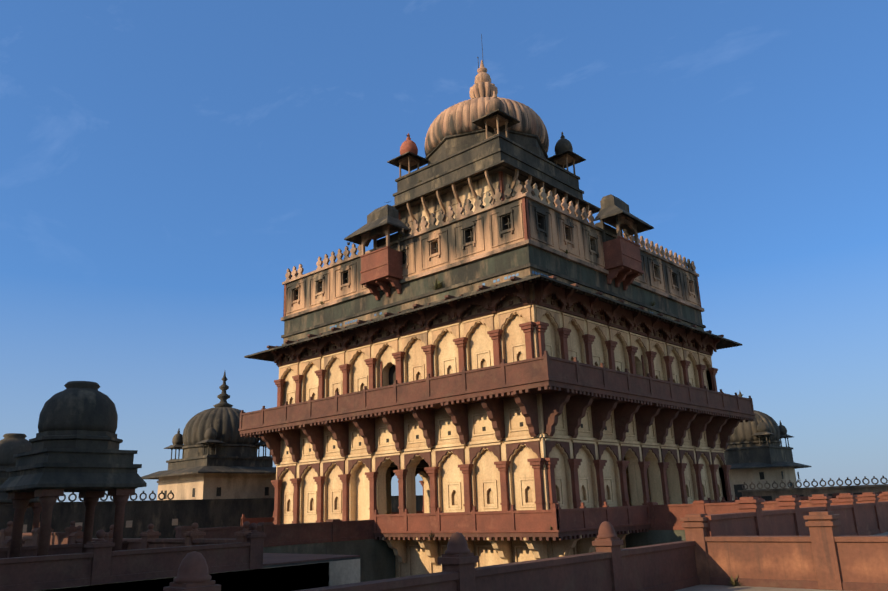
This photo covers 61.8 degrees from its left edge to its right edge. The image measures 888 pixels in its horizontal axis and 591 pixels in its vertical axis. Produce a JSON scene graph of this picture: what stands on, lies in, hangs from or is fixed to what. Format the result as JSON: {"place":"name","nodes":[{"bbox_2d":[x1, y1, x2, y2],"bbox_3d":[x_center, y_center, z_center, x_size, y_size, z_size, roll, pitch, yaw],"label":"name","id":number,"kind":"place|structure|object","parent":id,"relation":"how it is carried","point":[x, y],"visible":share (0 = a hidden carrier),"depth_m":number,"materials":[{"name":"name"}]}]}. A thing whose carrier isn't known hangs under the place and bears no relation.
{"place":"outdoors","nodes":[
{"label":"outdoors","id":0,"kind":"place"},
{"bbox_2d":[347,98,514,244],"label":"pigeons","id":1,"kind":"object","parent":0,"point":[482,206],"visible":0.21,"depth_m":34.29,"materials":[{"name":"grey"}]},
{"bbox_2d":[0,0,887,501],"label":"sky","id":2,"kind":"structure","parent":0,"point":[166,165],"materials":[{"name":"blue"}]},
{"bbox_2d":[286,219,667,466],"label":"windows","id":3,"kind":"structure","parent":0,"point":[392,369],"depth_m":38.08,"materials":[{"name":"black"}]},
{"bbox_2d":[283,267,703,343],"bbox_3d":[3.136,2.480,43.898,17.700,0.750,17.700,-16,-21,40],"label":"tower band","id":4,"kind":"object","parent":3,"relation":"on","point":[452,292],"depth_m":36.39,"materials":[{"name":"stone"}]},
{"bbox_2d":[330,271,652,328],"bbox_3d":[3.133,2.399,43.921,17.724,0.120,17.724,-16,-21,40],"label":"tower tile","id":5,"kind":"object","parent":4,"relation":"on","point":[494,281],"visible":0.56,"depth_m":33.13,"materials":[{"name":"beige stone"}]},
{"bbox_2d":[284,245,702,333],"bbox_3d":[3.107,1.663,44.130,17.660,0.950,17.660,-16,-21,40],"label":"tower band","id":6,"kind":"object","parent":4,"relation":"on","point":[519,256],"visible":0.07,"depth_m":36.52,"materials":[{"name":"grey stone"}]},
{"bbox_2d":[400,172,575,234],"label":"tower wall","id":7,"kind":"structure","parent":0,"point":[481,188],"depth_m":42.57,"materials":[{"name":"beige stone"}]},
{"bbox_2d":[286,198,699,315],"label":"tower wall","id":8,"kind":"structure","parent":0,"point":[491,231],"depth_m":36.26,"materials":[{"name":"beige stone"}]},
{"bbox_2d":[241,34,760,532],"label":"trim","id":9,"kind":"structure","parent":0,"point":[382,268],"depth_m":37.12,"materials":[{"name":"brown stone"}]},
{"bbox_2d":[425,60,548,155],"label":"dome","id":10,"kind":"structure","parent":9,"relation":"attached to","point":[459,118],"depth_m":44.50,"materials":[{"name":"beige stone"}]},
{"bbox_2d":[281,180,704,320],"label":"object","id":11,"kind":"object","parent":9,"relation":"attached to","point":[619,222],"visible":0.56,"depth_m":37.18,"materials":[{"name":"beige stone"}]},
{"bbox_2d":[283,114,707,362],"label":"brackets","id":12,"kind":"object","parent":9,"relation":"attached to","point":[497,121],"visible":0.23,"depth_m":41.03,"materials":[{"name":"brown stone"}]},
{"bbox_2d":[280,307,711,378],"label":"brackets","id":13,"kind":"object","parent":9,"relation":"attached to","point":[489,321],"visible":0.42,"depth_m":35.90,"materials":[{"name":"beige stone"}]},
{"bbox_2d":[238,275,755,540],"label":"balcony","id":14,"kind":"structure","parent":9,"relation":"attached to","point":[577,388],"depth_m":34.08,"materials":[{"name":"red stone"}]},
{"bbox_2d":[275,304,726,577],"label":"wall","id":15,"kind":"structure","parent":9,"relation":"attached to","point":[416,557],"depth_m":34.10,"materials":[{"name":"beige stone"}]},
{"bbox_2d":[319,179,740,585],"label":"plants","id":16,"kind":"object","parent":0,"point":[439,285],"visible":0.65,"depth_m":35.08,"materials":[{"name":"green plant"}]},
{"bbox_2d":[174,532,887,590],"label":"terrace floor","id":17,"kind":"structure","parent":0,"point":[717,588],"depth_m":13.82,"materials":[{"name":"brown stone"}]},
{"bbox_2d":[0,490,422,538],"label":"dark wall","id":18,"kind":"structure","parent":17,"relation":"on","point":[160,514],"depth_m":46.79,"materials":[{"name":"black stone"}]},
{"bbox_2d":[23,519,177,531],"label":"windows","id":19,"kind":"structure","parent":18,"relation":"attached to","point":[174,522],"depth_m":45.23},
{"bbox_2d":[157,473,275,499],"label":"building wall","id":20,"kind":"structure","parent":17,"relation":"on","point":[236,486],"depth_m":52.99,"materials":[{"name":"beige stone"}]},
{"bbox_2d":[141,371,275,478],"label":"domed roof","id":21,"kind":"structure","parent":20,"relation":"on","point":[211,440],"depth_m":54.22,"materials":[{"name":"grey stone"}]},
{"bbox_2d":[164,487,268,498],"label":"windows","id":22,"kind":"structure","parent":20,"relation":"on","point":[218,492],"depth_m":51.96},
{"bbox_2d":[263,557,359,567],"bbox_3d":[-34.245,9.168,14.922,59.200,4.600,50.500,-16,-21,40],"label":"ledge","id":23,"kind":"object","parent":17,"relation":"on","point":[289,564],"depth_m":19.37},
{"bbox_2d":[0,433,39,504],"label":"dark kiosk","id":24,"kind":"object","parent":23,"relation":"on","point":[11,444],"visible":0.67,"depth_m":27.92,"materials":[{"name":"grey stone"}]},
{"bbox_2d":[13,503,41,535],"bbox_3d":[-16.565,8.766,27.912,2.116,1.794,2.116,-16,-21,40],"label":"red kiosk","id":25,"kind":"object","parent":24,"relation":"on","point":[37,508],"visible":0.25,"depth_m":28.00,"materials":[{"name":"red stone"}]},
{"bbox_2d":[0,521,127,557],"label":"red roof parapets","id":26,"kind":"object","parent":23,"relation":"on","point":[60,542],"visible":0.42,"depth_m":21.02,"materials":[{"name":"red stone"}]},
{"bbox_2d":[0,381,146,492],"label":"domed roof","id":27,"kind":"structure","parent":23,"relation":"on","point":[76,442],"depth_m":17.53,"materials":[{"name":"grey stone"}]},
{"bbox_2d":[7,489,134,557],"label":"columns","id":28,"kind":"structure","parent":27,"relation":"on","point":[47,499],"depth_m":17.58,"materials":[{"name":"red stone"}]},
{"bbox_2d":[0,521,251,549],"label":"orange roof parapets","id":29,"kind":"object","parent":23,"relation":"on","point":[149,538],"visible":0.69,"depth_m":21.00,"materials":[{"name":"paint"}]},
{"bbox_2d":[0,523,265,590],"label":"parapet wall","id":30,"kind":"structure","parent":23,"relation":"on","point":[99,561],"depth_m":15.75,"materials":[{"name":"red stone"}]},
{"bbox_2d":[41,562,687,590],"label":"terrace floor","id":31,"kind":"structure","parent":23,"relation":"on","point":[215,577],"depth_m":18.18,"materials":[{"name":"grey stone"}]},
{"bbox_2d":[163,521,699,590],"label":"parapet wall","id":32,"kind":"structure","parent":17,"relation":"on","point":[609,564],"depth_m":11.29,"materials":[{"name":"red stone"}]},
{"bbox_2d":[263,530,685,581],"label":"walls","id":33,"kind":"structure","parent":17,"relation":"on","point":[377,559],"depth_m":32.37,"materials":[{"name":"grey stone"}]},
{"bbox_2d":[729,467,800,500],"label":"building wall","id":34,"kind":"structure","parent":17,"relation":"on","point":[747,476],"depth_m":61.49,"materials":[{"name":"beige stone"}]},
{"bbox_2d":[734,471,799,499],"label":"windows","id":35,"kind":"structure","parent":34,"relation":"on","point":[737,487],"depth_m":61.79,"materials":[{"name":"black"}]},
{"bbox_2d":[724,391,811,468],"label":"domed roof","id":36,"kind":"structure","parent":34,"relation":"on","point":[756,442],"depth_m":62.82,"materials":[{"name":"grey stone"}]},
{"bbox_2d":[680,511,887,590],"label":"parapet wall","id":37,"kind":"structure","parent":17,"relation":"on","point":[825,555],"depth_m":13.62,"materials":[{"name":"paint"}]},
{"bbox_2d":[703,491,887,535],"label":"red parapets","id":38,"kind":"object","parent":17,"relation":"on","point":[868,516],"visible":0.4,"depth_m":18.66,"materials":[{"name":"stone"}]},
{"bbox_2d":[710,577,887,590],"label":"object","id":39,"kind":"structure","parent":17,"relation":"on","point":[846,586],"depth_m":13.60,"materials":[{"name":"red stone"}]},
{"bbox_2d":[738,476,887,499],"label":"cresting","id":40,"kind":"object","parent":17,"relation":"on","point":[810,491],"visible":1,"depth_m":53.65,"materials":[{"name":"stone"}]},
{"bbox_2d":[761,493,861,499],"bbox_3d":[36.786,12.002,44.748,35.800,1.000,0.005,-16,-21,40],"label":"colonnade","id":41,"kind":"object","parent":40,"relation":"attached to","point":[770,497],"visible":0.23,"depth_m":54.56,"materials":[{"name":"brown stone"}]},
{"label":"ground","id":42,"kind":"structure","parent":0,"visible":0},
{"bbox_2d":[35,559,359,590],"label":"terrace floor","id":43,"kind":"structure","parent":42,"relation":"on","point":[341,572],"depth_m":18.57,"materials":[{"name":"grey stone"}]},
{"bbox_2d":[263,553,359,565],"bbox_3d":[-3.385,12.424,17.879,18.800,11.440,3.500,-16,-21,40],"label":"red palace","id":44,"kind":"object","parent":42,"relation":"on","point":[276,558],"visible":0.21,"depth_m":20.34,"materials":[{"name":"red stone"}]},
{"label":"floor of the bridges","id":45,"kind":"structure","parent":0,"visible":0},
{"bbox_2d":[174,519,378,546],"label":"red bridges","id":46,"kind":"structure","parent":45,"relation":"on","point":[332,530],"depth_m":30.54,"materials":[{"name":"red stone"}]},
{"bbox_2d":[642,495,882,529],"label":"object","id":47,"kind":"structure","parent":45,"relation":"on","point":[666,517],"depth_m":31.22,"materials":[{"name":"stone"}]}
]}

